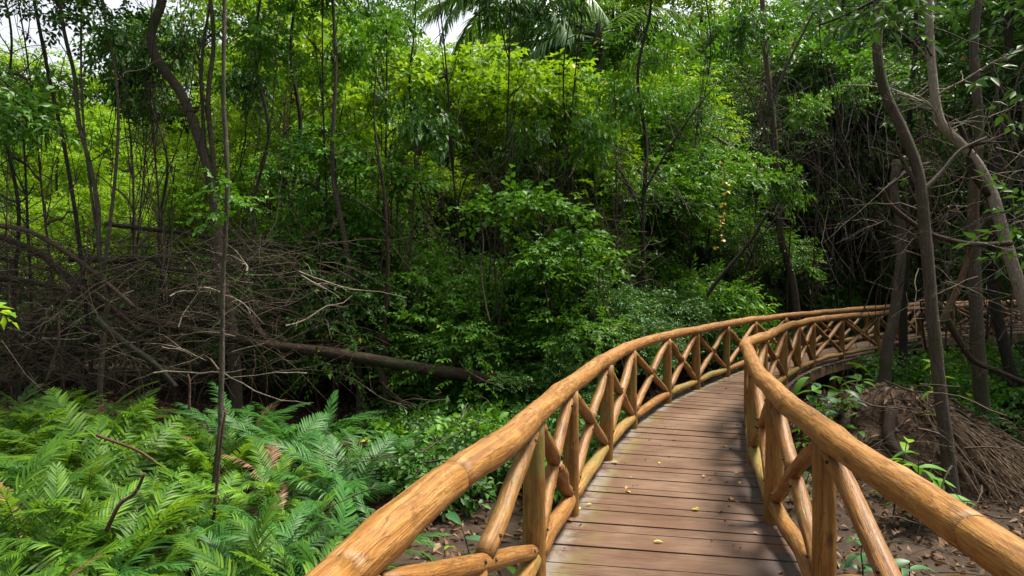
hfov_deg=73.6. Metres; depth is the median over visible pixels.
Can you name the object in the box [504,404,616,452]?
ground plant
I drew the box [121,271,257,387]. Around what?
shrub
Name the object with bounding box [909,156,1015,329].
tree
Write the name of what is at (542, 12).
sapling
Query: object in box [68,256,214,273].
dead branch
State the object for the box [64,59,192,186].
tree
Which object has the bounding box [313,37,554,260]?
climbing vine
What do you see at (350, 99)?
tree
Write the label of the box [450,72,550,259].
tree
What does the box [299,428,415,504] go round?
fern
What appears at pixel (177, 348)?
dead twigs
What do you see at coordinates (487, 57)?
tree
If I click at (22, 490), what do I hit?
fern
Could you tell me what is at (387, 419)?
ground plant
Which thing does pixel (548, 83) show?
tree
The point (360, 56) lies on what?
sapling
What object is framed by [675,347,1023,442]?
leaf litter
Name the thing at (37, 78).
sapling
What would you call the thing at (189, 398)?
dead stick
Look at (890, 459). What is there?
seedling
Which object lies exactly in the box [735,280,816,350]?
shrub
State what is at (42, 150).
tree
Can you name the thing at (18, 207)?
tree
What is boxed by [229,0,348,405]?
tree
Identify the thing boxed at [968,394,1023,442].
ground plant
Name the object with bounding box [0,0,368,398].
hanging vines
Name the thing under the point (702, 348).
shrub
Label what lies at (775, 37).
tree
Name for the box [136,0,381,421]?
tree
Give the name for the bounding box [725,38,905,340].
tree
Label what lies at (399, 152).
tree
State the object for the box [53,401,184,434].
fern
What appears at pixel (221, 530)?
fern
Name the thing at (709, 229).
tree
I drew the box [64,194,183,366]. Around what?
tree
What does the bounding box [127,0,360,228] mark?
tree
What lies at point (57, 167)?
tree
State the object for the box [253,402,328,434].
fern
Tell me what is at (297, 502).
fern
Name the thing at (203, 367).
dead twigs
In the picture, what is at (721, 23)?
tree
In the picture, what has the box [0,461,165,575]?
fern
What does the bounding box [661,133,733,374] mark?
sapling
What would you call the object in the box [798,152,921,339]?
tree
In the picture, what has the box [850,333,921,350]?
dead branch
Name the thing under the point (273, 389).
shrub
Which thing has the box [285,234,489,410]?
shrub
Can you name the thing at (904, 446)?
seedling
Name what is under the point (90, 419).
fern
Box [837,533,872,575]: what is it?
seedling
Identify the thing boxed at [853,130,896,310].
sapling
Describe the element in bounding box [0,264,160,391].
shrub
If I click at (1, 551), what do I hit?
fern
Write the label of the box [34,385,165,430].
fern
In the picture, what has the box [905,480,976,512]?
seedling
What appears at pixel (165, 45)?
sapling
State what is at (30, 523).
fern
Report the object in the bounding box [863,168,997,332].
tree
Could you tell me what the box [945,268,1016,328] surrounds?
shrub
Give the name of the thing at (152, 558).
fern
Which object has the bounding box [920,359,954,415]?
seedling
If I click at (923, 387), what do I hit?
ground plant
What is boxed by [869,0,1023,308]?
tree
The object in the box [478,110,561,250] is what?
sapling
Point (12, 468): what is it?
fern
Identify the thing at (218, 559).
fern
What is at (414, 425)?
ground plant
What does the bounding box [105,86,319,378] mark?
tree
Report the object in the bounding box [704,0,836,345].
tree
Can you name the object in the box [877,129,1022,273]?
dead branch
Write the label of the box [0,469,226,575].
fern
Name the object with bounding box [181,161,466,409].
shrub
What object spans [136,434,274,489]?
fern
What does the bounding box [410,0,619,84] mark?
palm tree
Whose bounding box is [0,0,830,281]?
sky
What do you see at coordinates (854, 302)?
shrub
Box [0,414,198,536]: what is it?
fern
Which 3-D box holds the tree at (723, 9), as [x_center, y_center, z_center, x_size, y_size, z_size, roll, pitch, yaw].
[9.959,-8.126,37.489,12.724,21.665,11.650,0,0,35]
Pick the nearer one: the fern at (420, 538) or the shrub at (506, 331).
the fern at (420, 538)
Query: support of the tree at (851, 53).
on the ground
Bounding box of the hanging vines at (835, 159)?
[727,65,967,350]
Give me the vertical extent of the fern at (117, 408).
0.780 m
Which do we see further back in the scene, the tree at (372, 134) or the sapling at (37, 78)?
the tree at (372, 134)
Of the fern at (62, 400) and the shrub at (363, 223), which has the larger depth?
the shrub at (363, 223)
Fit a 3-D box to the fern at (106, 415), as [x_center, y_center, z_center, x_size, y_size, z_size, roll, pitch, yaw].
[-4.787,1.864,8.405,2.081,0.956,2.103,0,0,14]
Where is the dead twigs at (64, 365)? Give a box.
[0,164,416,416]
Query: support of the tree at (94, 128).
on the ground
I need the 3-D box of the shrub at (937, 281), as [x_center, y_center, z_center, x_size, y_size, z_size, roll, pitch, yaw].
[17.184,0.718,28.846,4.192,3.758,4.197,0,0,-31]
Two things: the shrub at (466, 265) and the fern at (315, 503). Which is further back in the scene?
the shrub at (466, 265)
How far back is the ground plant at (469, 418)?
8.68 m
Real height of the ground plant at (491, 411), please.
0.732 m
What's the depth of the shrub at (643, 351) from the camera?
11.73 m
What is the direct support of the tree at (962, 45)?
on the ground
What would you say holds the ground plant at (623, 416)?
on the ground
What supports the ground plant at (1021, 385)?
on the ground
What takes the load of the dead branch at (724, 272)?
attached to the shrub at (679, 307)
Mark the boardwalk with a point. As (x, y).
(658, 501)
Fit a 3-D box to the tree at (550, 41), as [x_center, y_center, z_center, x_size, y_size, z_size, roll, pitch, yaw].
[2.871,-3.814,24.613,7.425,12.338,5.723,0,0,0]
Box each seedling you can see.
[446,512,493,575]
[497,412,508,428]
[507,566,515,573]
[788,465,811,496]
[794,377,821,429]
[805,383,835,409]
[818,390,865,419]
[821,363,869,406]
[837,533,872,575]
[841,362,874,392]
[851,431,869,445]
[855,381,876,392]
[871,458,905,499]
[884,450,955,525]
[892,436,919,515]
[894,558,936,575]
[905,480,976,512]
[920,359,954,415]
[924,364,932,401]
[953,396,973,410]
[1001,393,1023,434]
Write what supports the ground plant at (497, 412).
on the ground
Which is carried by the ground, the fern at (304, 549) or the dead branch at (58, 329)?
the fern at (304, 549)
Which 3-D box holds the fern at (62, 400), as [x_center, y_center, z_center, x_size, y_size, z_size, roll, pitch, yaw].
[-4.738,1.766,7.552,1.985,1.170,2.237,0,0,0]
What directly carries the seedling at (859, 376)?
on the root mound
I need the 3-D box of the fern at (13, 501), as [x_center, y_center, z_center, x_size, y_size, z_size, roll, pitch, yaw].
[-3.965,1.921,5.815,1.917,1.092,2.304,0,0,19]
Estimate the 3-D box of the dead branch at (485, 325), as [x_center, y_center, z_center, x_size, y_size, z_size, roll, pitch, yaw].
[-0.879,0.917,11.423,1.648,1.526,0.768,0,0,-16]
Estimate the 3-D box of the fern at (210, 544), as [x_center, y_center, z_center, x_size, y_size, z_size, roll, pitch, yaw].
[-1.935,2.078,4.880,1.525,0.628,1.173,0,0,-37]
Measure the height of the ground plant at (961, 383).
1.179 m
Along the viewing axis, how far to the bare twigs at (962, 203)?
12.79 m
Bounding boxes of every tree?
[0,0,82,402]
[0,0,106,415]
[0,0,159,423]
[0,38,184,240]
[0,46,106,208]
[0,126,120,290]
[0,129,82,210]
[0,176,152,383]
[0,184,62,379]
[0,190,86,376]
[11,85,102,226]
[39,98,181,254]
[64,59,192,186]
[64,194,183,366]
[67,2,241,265]
[91,180,249,381]
[101,0,202,395]
[101,118,236,278]
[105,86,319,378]
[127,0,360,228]
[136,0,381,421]
[148,90,285,261]
[150,0,346,161]
[173,107,423,386]
[203,13,384,236]
[226,1,289,408]
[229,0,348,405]
[257,58,409,218]
[263,121,380,376]
[285,0,400,82]
[299,0,437,134]
[302,72,467,257]
[312,0,382,417]
[316,135,488,385]
[327,0,438,133]
[344,80,528,273]
[351,0,460,384]
[353,57,400,416]
[382,67,561,375]
[388,26,510,113]
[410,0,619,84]
[423,59,520,254]
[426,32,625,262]
[433,83,630,361]
[450,70,653,280]
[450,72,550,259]
[462,52,562,141]
[466,45,506,75]
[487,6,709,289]
[496,74,737,304]
[513,74,614,147]
[516,0,618,248]
[529,0,643,86]
[529,56,645,282]
[555,0,713,77]
[566,18,747,282]
[598,0,739,396]
[602,67,789,369]
[612,44,767,280]
[619,92,827,361]
[625,0,788,109]
[651,0,952,334]
[655,0,749,370]
[656,50,796,337]
[672,101,825,336]
[686,20,802,149]
[698,178,812,371]
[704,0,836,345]
[725,0,827,213]
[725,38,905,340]
[740,0,1001,339]
[753,11,966,343]
[770,0,1010,332]
[783,0,907,255]
[792,0,867,330]
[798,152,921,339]
[830,3,1020,330]
[830,18,992,332]
[839,0,1021,495]
[841,0,1023,323]
[846,0,878,340]
[852,159,917,386]
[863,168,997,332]
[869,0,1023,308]
[870,4,959,380]
[901,0,1023,422]
[903,0,1022,287]
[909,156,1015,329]
[935,0,1023,420]
[943,0,1023,263]
[961,6,1021,195]
[983,11,1023,317]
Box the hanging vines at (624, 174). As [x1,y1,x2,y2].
[387,81,700,327]
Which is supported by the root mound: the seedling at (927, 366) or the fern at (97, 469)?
the seedling at (927, 366)
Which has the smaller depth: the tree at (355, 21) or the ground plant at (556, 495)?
the ground plant at (556, 495)
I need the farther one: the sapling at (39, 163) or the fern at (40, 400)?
the sapling at (39, 163)
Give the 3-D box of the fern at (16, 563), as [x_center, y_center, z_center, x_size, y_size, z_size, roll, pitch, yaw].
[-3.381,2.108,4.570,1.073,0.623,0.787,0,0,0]
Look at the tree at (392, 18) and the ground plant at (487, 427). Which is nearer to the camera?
the ground plant at (487, 427)
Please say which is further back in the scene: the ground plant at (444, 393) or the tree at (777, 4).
the tree at (777, 4)
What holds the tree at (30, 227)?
on the ground
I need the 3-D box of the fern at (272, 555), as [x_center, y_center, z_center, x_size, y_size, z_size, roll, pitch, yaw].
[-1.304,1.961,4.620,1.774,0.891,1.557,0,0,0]
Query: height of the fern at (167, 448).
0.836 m
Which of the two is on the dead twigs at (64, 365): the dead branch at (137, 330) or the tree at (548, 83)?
the dead branch at (137, 330)
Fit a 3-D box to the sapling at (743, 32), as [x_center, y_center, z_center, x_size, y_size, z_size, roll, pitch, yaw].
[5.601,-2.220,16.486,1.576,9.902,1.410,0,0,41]
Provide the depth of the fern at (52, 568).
4.54 m
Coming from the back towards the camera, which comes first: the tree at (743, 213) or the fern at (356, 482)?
the tree at (743, 213)
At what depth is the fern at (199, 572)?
4.64 m
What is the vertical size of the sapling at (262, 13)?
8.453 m
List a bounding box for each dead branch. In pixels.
[0,223,148,314]
[0,233,142,349]
[0,267,116,336]
[11,255,122,377]
[33,224,113,383]
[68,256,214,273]
[93,317,193,406]
[104,219,326,266]
[248,307,393,350]
[271,265,406,311]
[410,299,507,386]
[690,202,776,320]
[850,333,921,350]
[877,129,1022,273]
[922,291,1023,396]
[939,184,989,324]
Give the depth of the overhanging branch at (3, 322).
4.62 m
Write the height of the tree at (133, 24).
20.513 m
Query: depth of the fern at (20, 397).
8.94 m
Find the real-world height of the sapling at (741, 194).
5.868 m
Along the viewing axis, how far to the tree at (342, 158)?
16.22 m
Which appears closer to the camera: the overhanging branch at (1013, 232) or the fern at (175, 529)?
the overhanging branch at (1013, 232)
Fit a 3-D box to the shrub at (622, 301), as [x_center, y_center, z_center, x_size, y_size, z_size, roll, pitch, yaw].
[1.012,0.992,12.809,3.952,3.743,3.948,0,0,32]
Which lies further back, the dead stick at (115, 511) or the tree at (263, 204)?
the tree at (263, 204)
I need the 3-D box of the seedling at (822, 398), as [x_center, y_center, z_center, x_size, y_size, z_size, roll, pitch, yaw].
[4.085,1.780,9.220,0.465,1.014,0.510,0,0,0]
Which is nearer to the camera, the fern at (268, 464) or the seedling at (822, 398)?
the fern at (268, 464)
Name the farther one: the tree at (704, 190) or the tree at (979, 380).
the tree at (704, 190)
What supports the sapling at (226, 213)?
on the ground
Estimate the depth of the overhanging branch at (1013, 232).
4.29 m
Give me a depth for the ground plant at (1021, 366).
13.12 m
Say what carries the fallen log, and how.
on the ground
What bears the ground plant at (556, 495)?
on the ground
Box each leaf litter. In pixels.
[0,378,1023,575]
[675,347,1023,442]
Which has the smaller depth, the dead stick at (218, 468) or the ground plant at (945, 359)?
the dead stick at (218, 468)
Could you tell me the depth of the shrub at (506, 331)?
11.32 m
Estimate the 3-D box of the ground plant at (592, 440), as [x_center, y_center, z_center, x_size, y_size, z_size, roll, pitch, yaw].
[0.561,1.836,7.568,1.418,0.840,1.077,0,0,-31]
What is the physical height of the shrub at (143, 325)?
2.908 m
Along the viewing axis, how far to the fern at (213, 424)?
8.97 m
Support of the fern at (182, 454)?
on the ground
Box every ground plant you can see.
[341,407,496,487]
[343,379,434,437]
[348,420,502,520]
[358,395,463,451]
[360,423,469,463]
[364,432,447,490]
[378,409,423,433]
[394,404,504,484]
[399,387,512,433]
[400,391,453,433]
[405,415,497,450]
[421,428,504,479]
[425,382,484,407]
[431,411,512,511]
[453,389,508,430]
[454,408,499,440]
[471,401,510,428]
[477,420,552,485]
[489,371,590,417]
[493,378,596,439]
[500,433,598,487]
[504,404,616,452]
[504,419,554,434]
[506,409,625,472]
[510,450,593,500]
[792,384,859,447]
[846,379,900,394]
[855,339,929,389]
[860,350,971,392]
[860,353,927,387]
[893,351,969,381]
[895,367,996,391]
[901,373,969,403]
[912,360,1023,405]
[917,338,998,363]
[919,346,992,375]
[927,375,1005,418]
[943,331,1023,370]
[947,383,1008,416]
[965,377,1023,412]
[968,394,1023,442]
[987,355,1021,381]
[988,353,1023,383]
[988,357,1022,363]
[990,367,1023,415]
[997,333,1023,353]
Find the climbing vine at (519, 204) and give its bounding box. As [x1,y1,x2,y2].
[441,164,637,383]
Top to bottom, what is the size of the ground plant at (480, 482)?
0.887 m
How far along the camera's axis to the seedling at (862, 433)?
8.05 m
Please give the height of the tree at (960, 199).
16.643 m
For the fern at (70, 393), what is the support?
on the ground
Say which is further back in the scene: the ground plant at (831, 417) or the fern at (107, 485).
the ground plant at (831, 417)
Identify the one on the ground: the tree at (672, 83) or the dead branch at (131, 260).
the tree at (672, 83)
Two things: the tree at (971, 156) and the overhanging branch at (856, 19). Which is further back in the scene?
the tree at (971, 156)
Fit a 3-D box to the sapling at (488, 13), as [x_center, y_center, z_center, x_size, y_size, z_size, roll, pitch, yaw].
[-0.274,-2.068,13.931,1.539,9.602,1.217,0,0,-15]
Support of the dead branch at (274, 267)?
attached to the shrub at (311, 190)
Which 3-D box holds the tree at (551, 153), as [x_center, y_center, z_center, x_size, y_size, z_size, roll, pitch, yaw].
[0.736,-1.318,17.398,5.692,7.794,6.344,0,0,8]
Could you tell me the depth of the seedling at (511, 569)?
4.86 m
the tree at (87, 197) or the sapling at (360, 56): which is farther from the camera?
the tree at (87, 197)
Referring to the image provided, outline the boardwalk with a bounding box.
[546,329,1023,575]
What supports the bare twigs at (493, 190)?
on the ground
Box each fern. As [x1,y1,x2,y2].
[0,376,86,434]
[0,383,83,453]
[0,386,174,499]
[0,390,86,450]
[0,390,111,453]
[0,397,43,426]
[0,397,106,466]
[0,397,157,486]
[0,402,99,487]
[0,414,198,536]
[0,428,136,569]
[0,438,190,569]
[0,444,137,530]
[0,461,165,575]
[0,464,208,575]
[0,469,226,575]
[0,475,101,555]
[0,487,122,575]
[0,535,94,575]
[0,543,61,575]
[0,552,105,575]
[1,407,198,486]
[1,537,32,575]
[2,406,181,493]
[3,426,96,537]
[8,380,180,454]
[10,482,172,575]
[32,388,197,447]
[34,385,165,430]
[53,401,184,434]
[55,537,211,575]
[62,419,208,490]
[65,532,231,575]
[70,462,201,515]
[78,414,221,486]
[104,467,241,546]
[105,403,190,439]
[105,441,253,494]
[117,494,336,575]
[118,411,265,470]
[119,438,230,460]
[119,486,239,547]
[121,523,219,575]
[128,525,315,575]
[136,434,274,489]
[140,460,284,568]
[150,417,284,519]
[153,406,247,450]
[156,515,248,575]
[170,550,254,575]
[174,381,312,453]
[174,426,293,473]
[187,446,345,525]
[191,469,284,511]
[193,481,357,545]
[198,498,361,575]
[203,384,315,433]
[203,408,365,502]
[210,435,338,503]
[213,473,397,574]
[217,509,396,575]
[226,408,373,466]
[232,481,355,568]
[241,423,387,467]
[242,431,421,516]
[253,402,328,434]
[256,430,420,497]
[264,465,386,530]
[276,389,379,457]
[291,490,449,575]
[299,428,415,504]
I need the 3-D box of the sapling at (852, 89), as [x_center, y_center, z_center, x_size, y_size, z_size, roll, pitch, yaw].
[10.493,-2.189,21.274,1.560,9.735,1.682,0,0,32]
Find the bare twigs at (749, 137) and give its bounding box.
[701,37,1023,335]
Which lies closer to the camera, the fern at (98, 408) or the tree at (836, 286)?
the fern at (98, 408)
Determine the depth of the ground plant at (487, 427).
8.46 m
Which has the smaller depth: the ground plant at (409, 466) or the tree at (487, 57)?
the ground plant at (409, 466)
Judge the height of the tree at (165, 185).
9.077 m
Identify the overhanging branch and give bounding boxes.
[0,52,84,155]
[0,295,22,338]
[781,0,1000,62]
[942,0,1023,136]
[952,169,1023,273]
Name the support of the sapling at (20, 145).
on the ground
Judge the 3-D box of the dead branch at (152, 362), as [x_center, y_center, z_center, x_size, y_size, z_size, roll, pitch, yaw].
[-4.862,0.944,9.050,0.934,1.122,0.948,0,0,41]
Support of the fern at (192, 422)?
on the ground
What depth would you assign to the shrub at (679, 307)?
14.13 m
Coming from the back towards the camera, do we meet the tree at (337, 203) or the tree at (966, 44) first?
the tree at (966, 44)
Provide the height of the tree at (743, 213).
8.256 m
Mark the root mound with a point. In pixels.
(1008, 466)
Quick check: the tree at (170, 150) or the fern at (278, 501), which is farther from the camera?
the tree at (170, 150)
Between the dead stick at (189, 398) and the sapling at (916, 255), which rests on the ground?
the sapling at (916, 255)
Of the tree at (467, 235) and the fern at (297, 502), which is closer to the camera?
the fern at (297, 502)
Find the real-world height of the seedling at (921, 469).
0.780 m
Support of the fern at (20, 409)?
on the ground
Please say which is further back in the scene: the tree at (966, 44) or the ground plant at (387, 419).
the tree at (966, 44)
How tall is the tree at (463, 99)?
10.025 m
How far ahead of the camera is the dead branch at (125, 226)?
11.47 m
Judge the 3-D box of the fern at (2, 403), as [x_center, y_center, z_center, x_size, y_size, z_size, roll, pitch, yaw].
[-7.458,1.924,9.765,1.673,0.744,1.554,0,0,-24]
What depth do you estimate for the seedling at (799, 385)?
9.02 m
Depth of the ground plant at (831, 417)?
8.56 m
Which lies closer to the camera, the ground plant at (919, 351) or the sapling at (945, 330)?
the ground plant at (919, 351)
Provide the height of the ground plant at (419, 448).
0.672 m
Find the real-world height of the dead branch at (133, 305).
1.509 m
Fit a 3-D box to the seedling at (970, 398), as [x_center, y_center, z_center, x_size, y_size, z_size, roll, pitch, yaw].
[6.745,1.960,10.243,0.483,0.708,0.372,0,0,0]
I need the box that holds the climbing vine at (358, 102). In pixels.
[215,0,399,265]
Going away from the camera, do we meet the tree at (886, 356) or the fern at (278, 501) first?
the fern at (278, 501)
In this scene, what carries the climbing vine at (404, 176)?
attached to the shrub at (363, 223)
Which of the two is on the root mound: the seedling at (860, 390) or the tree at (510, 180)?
the seedling at (860, 390)
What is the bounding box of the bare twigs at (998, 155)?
[818,32,1023,351]
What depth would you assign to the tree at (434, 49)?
42.99 m
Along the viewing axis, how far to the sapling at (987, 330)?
18.63 m
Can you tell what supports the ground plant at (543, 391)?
on the ground
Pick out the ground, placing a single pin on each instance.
(906, 553)
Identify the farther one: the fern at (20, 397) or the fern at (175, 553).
the fern at (20, 397)
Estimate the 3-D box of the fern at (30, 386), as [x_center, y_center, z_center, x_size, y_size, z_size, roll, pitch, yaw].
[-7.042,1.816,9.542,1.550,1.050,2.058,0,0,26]
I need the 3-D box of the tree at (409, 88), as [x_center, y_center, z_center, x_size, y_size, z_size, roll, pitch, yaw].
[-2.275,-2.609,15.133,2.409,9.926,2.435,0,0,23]
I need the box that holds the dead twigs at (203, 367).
[0,177,441,438]
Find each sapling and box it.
[0,0,110,391]
[0,66,95,405]
[0,76,49,402]
[76,0,171,404]
[96,53,178,402]
[119,3,210,405]
[172,0,275,502]
[199,58,283,393]
[226,0,309,393]
[298,0,375,413]
[323,1,426,410]
[369,82,470,411]
[421,0,499,278]
[467,0,536,273]
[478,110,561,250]
[517,0,593,255]
[553,78,622,295]
[585,62,671,395]
[622,8,710,278]
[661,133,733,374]
[706,166,753,360]
[715,0,775,325]
[753,160,816,342]
[783,76,840,343]
[824,63,877,336]
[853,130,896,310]
[875,88,917,315]
[894,153,958,355]
[914,87,972,350]
[954,119,1020,342]
[985,25,1023,345]
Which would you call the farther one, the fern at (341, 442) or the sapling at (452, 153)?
the sapling at (452, 153)
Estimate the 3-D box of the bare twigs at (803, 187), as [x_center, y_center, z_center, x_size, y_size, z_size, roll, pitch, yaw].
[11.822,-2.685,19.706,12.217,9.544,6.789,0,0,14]
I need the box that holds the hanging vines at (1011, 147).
[858,46,1023,369]
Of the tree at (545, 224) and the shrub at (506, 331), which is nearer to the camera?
the shrub at (506, 331)
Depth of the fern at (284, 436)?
8.55 m
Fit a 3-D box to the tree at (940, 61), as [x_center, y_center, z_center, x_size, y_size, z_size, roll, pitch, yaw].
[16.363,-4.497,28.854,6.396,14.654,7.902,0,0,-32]
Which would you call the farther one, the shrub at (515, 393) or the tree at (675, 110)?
the tree at (675, 110)
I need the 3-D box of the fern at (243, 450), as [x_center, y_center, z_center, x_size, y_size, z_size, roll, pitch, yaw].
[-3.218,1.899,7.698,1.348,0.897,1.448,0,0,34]
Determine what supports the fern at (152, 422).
on the ground
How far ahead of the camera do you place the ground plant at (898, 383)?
10.78 m
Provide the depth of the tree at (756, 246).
16.48 m
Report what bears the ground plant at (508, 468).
on the ground
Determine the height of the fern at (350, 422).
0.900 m
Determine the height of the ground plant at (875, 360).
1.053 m
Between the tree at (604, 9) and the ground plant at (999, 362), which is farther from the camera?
the tree at (604, 9)
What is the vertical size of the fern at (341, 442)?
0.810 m
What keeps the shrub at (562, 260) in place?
on the ground
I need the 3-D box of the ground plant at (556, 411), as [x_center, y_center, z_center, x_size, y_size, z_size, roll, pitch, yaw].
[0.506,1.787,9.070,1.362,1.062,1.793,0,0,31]
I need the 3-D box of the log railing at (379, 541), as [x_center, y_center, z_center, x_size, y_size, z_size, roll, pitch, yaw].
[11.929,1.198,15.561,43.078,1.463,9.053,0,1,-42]
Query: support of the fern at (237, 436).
on the ground
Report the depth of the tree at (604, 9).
39.26 m
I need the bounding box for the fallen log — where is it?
[94,272,531,414]
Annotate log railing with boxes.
[305,300,1023,575]
[739,302,1023,575]
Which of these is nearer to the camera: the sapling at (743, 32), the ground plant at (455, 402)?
the ground plant at (455, 402)
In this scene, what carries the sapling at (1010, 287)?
on the ground
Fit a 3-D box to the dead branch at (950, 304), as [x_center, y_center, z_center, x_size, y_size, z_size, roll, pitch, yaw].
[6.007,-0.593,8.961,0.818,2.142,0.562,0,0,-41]
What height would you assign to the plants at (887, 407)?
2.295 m
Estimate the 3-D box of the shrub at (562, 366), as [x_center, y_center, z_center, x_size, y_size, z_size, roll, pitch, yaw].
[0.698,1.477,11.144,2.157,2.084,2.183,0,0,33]
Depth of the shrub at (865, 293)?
26.63 m
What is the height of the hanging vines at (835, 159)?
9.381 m
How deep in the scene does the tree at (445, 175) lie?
15.99 m
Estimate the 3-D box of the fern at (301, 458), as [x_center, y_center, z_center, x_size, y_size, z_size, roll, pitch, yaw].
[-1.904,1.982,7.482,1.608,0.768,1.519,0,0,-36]
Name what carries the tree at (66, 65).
on the ground
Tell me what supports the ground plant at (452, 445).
on the ground
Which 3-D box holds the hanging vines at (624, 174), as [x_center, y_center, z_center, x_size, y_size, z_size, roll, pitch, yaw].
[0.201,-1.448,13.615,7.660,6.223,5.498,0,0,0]
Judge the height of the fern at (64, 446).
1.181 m
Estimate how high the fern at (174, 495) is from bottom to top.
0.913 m
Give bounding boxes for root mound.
[791,382,1023,513]
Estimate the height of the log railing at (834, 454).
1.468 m
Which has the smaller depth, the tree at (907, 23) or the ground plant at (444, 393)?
the ground plant at (444, 393)
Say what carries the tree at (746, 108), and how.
on the ground
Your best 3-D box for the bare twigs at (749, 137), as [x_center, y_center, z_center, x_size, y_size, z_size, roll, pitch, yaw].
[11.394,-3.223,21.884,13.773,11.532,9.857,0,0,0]
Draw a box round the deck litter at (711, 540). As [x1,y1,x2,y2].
[549,333,912,572]
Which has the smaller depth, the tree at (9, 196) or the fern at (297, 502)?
the fern at (297, 502)
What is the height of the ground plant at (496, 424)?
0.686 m
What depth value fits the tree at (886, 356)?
10.74 m
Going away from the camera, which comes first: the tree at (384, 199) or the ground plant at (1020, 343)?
the tree at (384, 199)
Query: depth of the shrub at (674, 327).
12.87 m
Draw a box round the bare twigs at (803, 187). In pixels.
[715,48,1023,326]
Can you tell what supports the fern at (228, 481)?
on the ground
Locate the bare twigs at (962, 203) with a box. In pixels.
[678,36,1023,376]
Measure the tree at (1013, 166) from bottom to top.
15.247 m
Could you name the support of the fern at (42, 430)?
on the ground
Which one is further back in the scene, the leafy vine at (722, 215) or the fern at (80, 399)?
the leafy vine at (722, 215)
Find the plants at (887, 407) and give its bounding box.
[287,348,1023,575]
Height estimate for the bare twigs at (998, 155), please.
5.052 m
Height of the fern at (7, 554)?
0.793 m
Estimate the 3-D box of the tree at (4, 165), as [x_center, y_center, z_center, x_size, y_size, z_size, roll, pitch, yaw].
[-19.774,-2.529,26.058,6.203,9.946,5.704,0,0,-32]
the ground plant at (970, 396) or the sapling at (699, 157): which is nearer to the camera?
the ground plant at (970, 396)
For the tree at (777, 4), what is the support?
on the ground
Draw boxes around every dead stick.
[96,433,166,472]
[104,473,145,531]
[186,356,206,409]
[212,409,239,522]
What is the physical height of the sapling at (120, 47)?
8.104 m
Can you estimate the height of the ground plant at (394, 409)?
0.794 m
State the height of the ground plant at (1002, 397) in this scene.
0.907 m
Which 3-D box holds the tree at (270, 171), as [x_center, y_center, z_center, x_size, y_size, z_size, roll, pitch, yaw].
[-4.558,-0.684,15.004,5.459,6.314,4.112,0,0,-1]
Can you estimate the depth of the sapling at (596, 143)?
12.36 m
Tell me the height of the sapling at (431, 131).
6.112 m
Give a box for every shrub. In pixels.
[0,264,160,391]
[0,288,108,393]
[73,276,210,390]
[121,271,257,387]
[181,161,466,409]
[191,266,317,396]
[225,166,465,403]
[264,321,429,402]
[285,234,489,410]
[358,227,645,409]
[375,242,540,397]
[400,303,535,406]
[422,363,565,418]
[458,241,663,375]
[485,315,618,411]
[502,258,677,389]
[563,281,691,382]
[612,278,717,382]
[620,269,743,384]
[701,286,774,366]
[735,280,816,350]
[779,285,876,345]
[826,271,913,340]
[885,265,985,328]
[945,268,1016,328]
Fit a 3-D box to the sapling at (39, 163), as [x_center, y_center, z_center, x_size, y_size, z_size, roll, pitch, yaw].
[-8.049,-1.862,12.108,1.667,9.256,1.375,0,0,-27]
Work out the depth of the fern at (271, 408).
10.04 m
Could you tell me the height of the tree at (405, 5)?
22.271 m
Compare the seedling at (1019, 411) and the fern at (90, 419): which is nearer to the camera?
the fern at (90, 419)
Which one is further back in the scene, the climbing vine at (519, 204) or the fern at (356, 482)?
the climbing vine at (519, 204)
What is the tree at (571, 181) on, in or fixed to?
on the ground
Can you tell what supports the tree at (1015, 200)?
on the ground
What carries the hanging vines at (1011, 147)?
hanging from the tree at (961, 60)
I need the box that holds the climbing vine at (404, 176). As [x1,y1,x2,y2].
[262,129,487,372]
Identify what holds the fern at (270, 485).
on the ground
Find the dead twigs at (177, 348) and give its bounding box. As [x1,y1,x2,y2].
[0,245,406,413]
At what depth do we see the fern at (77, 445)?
7.80 m
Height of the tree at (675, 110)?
7.948 m
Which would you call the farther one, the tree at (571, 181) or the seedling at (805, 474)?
the tree at (571, 181)
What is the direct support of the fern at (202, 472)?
on the ground
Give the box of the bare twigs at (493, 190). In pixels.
[260,64,707,419]
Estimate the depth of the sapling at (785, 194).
18.37 m
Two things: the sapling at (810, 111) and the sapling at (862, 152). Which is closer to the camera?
the sapling at (810, 111)
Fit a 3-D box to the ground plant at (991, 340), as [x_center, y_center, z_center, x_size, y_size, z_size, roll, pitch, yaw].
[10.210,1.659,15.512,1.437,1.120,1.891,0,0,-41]
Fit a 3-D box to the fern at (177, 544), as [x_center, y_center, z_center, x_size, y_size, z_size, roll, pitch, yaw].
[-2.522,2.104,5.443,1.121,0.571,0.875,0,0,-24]
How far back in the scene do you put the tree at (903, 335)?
13.94 m
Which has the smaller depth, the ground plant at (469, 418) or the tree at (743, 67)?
the ground plant at (469, 418)
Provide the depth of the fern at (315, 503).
6.68 m
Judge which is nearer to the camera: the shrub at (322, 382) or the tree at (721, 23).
the shrub at (322, 382)
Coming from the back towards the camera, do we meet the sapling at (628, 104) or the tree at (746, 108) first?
the tree at (746, 108)
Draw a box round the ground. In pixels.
[0,297,1023,575]
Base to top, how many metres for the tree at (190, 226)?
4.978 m
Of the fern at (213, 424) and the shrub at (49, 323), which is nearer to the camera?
the fern at (213, 424)
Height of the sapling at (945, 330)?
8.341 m
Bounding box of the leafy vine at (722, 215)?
[714,162,730,249]
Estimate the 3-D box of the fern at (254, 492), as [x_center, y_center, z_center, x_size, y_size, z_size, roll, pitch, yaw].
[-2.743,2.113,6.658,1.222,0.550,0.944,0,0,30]
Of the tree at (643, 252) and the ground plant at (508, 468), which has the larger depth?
the tree at (643, 252)

